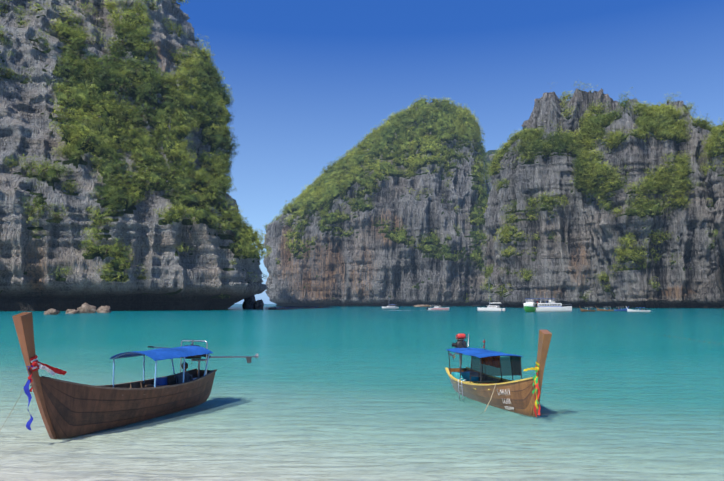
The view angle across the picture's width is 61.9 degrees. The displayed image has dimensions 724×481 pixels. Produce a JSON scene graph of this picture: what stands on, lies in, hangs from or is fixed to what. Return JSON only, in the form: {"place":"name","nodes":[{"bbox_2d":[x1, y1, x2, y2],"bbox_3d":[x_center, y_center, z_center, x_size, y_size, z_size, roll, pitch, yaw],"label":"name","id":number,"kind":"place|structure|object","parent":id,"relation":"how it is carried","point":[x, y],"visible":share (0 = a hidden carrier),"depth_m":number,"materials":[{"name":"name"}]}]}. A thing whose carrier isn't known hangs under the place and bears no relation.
{"place":"outdoors","nodes":[
{"label":"outdoors","id":0,"kind":"place"},
{"bbox_2d":[0,0,267,310],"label":"cliff","id":1,"kind":"structure","parent":0,"point":[205,274],"depth_m":288.33,"materials":[{"name":"grey stone"}]},
{"bbox_2d":[0,0,271,298],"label":"cliff trees","id":2,"kind":"object","parent":1,"relation":"on","point":[223,180],"depth_m":306.54,"materials":[{"name":"green plant"}]},
{"bbox_2d":[0,304,723,480],"bbox_3d":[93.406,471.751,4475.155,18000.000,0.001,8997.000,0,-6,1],"label":"sea water","id":3,"kind":"structure","parent":0,"point":[341,393],"depth_m":20.72,"materials":[{"name":"teal liquid"}]},
{"bbox_2d":[44,309,59,314],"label":"shore boulder","id":4,"kind":"object","parent":3,"relation":"in","point":[51,311],"visible":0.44,"depth_m":181.15,"materials":[{"name":"beige stone"}]},
{"bbox_2d":[65,309,79,313],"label":"rock","id":5,"kind":"object","parent":3,"relation":"in","point":[71,311],"visible":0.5,"depth_m":197.77,"materials":[{"name":"beige stone"}]},
{"bbox_2d":[77,303,95,312],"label":"rock","id":6,"kind":"object","parent":3,"relation":"in","point":[85,308],"visible":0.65,"depth_m":206.74,"materials":[{"name":"beige stone"}]},
{"bbox_2d":[96,306,111,312],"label":"rock","id":7,"kind":"object","parent":3,"relation":"in","point":[103,309],"visible":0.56,"depth_m":217.39,"materials":[{"name":"beige stone"}]},
{"bbox_2d":[12,312,216,438],"bbox_3d":[-6.569,3.692,16.989,1.690,3.414,7.373,-2,-6,20],"label":"longtail boat","id":8,"kind":"object","parent":3,"relation":"on","point":[68,409],"visible":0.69,"depth_m":15.34,"materials":[{"name":"brown wood"}]},
{"bbox_2d":[0,340,258,429],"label":"longtail boat gear","id":9,"kind":"object","parent":8,"relation":"on","point":[192,352],"visible":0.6,"depth_m":18.20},
{"bbox_2d":[253,299,263,308],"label":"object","id":10,"kind":"structure","parent":3,"relation":"in","point":[258,304],"depth_m":361.09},
{"bbox_2d":[382,294,398,308],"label":"boat","id":11,"kind":"object","parent":3,"relation":"on","point":[390,307],"visible":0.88,"depth_m":388.71,"materials":[{"name":"metal"}]},
{"bbox_2d":[414,305,431,306],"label":"boat","id":12,"kind":"object","parent":3,"relation":"in","point":[422,306],"visible":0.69,"depth_m":615.34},
{"bbox_2d":[426,305,448,310],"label":"speedboat","id":13,"kind":"object","parent":3,"relation":"on","point":[437,309],"visible":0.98,"depth_m":283.72,"materials":[{"name":"metal"}]},
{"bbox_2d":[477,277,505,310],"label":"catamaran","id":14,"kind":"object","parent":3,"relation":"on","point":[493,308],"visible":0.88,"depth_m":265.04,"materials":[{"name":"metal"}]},
{"bbox_2d":[445,330,551,416],"bbox_3d":[4.434,4.276,20.101,1.820,2.860,7.094,1,-6,-12],"label":"longtail boat","id":15,"kind":"object","parent":3,"relation":"on","point":[520,396],"visible":0.67,"depth_m":18.09,"materials":[{"name":"wood"}]},
{"bbox_2d":[446,333,539,416],"bbox_3d":[3.796,4.676,21.054,2.456,2.662,8.772,1,-6,-12],"label":"longtail boat gear","id":16,"kind":"object","parent":15,"relation":"on","point":[484,362],"visible":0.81,"depth_m":19.76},
{"bbox_2d":[523,298,536,311],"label":"boat","id":17,"kind":"object","parent":3,"relation":"in","point":[530,305],"visible":0.83,"depth_m":234.54,"materials":[{"name":"metal"}]},
{"bbox_2d":[535,298,571,311],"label":"white ferry","id":18,"kind":"object","parent":3,"relation":"in","point":[549,306],"visible":0.9,"depth_m":234.91,"materials":[{"name":"metal"}]},
{"bbox_2d":[579,306,595,311],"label":"boat","id":19,"kind":"object","parent":3,"relation":"on","point":[587,310],"visible":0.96,"depth_m":249.22,"materials":[{"name":"brown wood"}]},
{"bbox_2d":[595,306,615,310],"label":"boat","id":20,"kind":"object","parent":3,"relation":"in","point":[598,309],"visible":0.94,"depth_m":265.18,"materials":[{"name":"brown wood"}]},
{"bbox_2d":[614,306,628,310],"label":"boat","id":21,"kind":"object","parent":3,"relation":"on","point":[621,309],"visible":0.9,"depth_m":264.78,"materials":[{"name":"wood"}]},
{"bbox_2d":[626,307,650,311],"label":"speedboat","id":22,"kind":"object","parent":3,"relation":"in","point":[638,310],"visible":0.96,"depth_m":235.05,"materials":[{"name":"metal"}]},
{"bbox_2d":[263,99,496,305],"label":"cliff","id":23,"kind":"structure","parent":0,"point":[386,270],"depth_m":712.41,"materials":[{"name":"grey stone"}]},
{"bbox_2d":[262,95,491,302],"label":"cliff trees","id":24,"kind":"object","parent":23,"relation":"on","point":[378,131],"visible":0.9,"depth_m":745.44,"materials":[{"name":"green plant"}]},
{"bbox_2d":[176,0,723,303],"label":"sky","id":25,"kind":"structure","parent":0,"point":[307,79],"materials":[{"name":"blue"}]},
{"bbox_2d":[484,150,497,189],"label":"cliff","id":26,"kind":"structure","parent":0,"point":[490,153],"depth_m":1604.32,"materials":[{"name":"stone"}]},
{"bbox_2d":[484,88,622,307],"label":"cliff","id":27,"kind":"structure","parent":0,"point":[566,267],"depth_m":484.55,"materials":[{"name":"stone"}]},
{"bbox_2d":[484,97,600,297],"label":"vegetation","id":28,"kind":"object","parent":27,"relation":"on","point":[499,187],"depth_m":488.73,"materials":[{"name":"green plant"}]},
{"bbox_2d":[477,81,634,301],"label":"vegetation","id":29,"kind":"object","parent":27,"relation":"on","point":[567,138],"visible":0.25,"depth_m":493.20,"materials":[{"name":"green plant"}]},
{"bbox_2d":[584,98,715,307],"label":"cliff","id":30,"kind":"structure","parent":0,"point":[684,277],"depth_m":437.42,"materials":[{"name":"stone"}]},
{"bbox_2d":[582,101,705,290],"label":"vegetation","id":31,"kind":"object","parent":30,"relation":"on","point":[616,184],"depth_m":439.66,"materials":[{"name":"green plant"}]},
{"bbox_2d":[570,87,719,296],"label":"cliff trees","id":32,"kind":"object","parent":30,"relation":"on","point":[591,130],"visible":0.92,"depth_m":442.81,"materials":[{"name":"green plant"}]},
{"bbox_2d":[695,138,723,307],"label":"cliff","id":33,"kind":"structure","parent":0,"point":[708,295],"depth_m":419.66,"materials":[{"name":"stone"}]},
{"bbox_2d":[699,118,723,248],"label":"cliff trees","id":34,"kind":"object","parent":33,"relation":"on","point":[709,146],"visible":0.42,"depth_m":421.51,"materials":[{"name":"green plant"}]},
{"bbox_2d":[704,129,723,245],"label":"vegetation","id":35,"kind":"object","parent":33,"relation":"on","point":[719,137],"depth_m":418.85,"materials":[{"name":"green plant"}]},
{"bbox_2d":[715,208,723,301],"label":"cliff","id":36,"kind":"structure","parent":0,"point":[719,276],"depth_m":287.52,"materials":[{"name":"stone"}]},
{"bbox_3d":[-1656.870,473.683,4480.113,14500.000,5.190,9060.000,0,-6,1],"label":"sand ground","id":37,"kind":"structure","parent":0,"visible":0},
{"bbox_2d":[242,295,255,308],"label":"rock","id":38,"kind":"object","parent":37,"relation":"on","point":[248,302],"depth_m":393.45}
]}

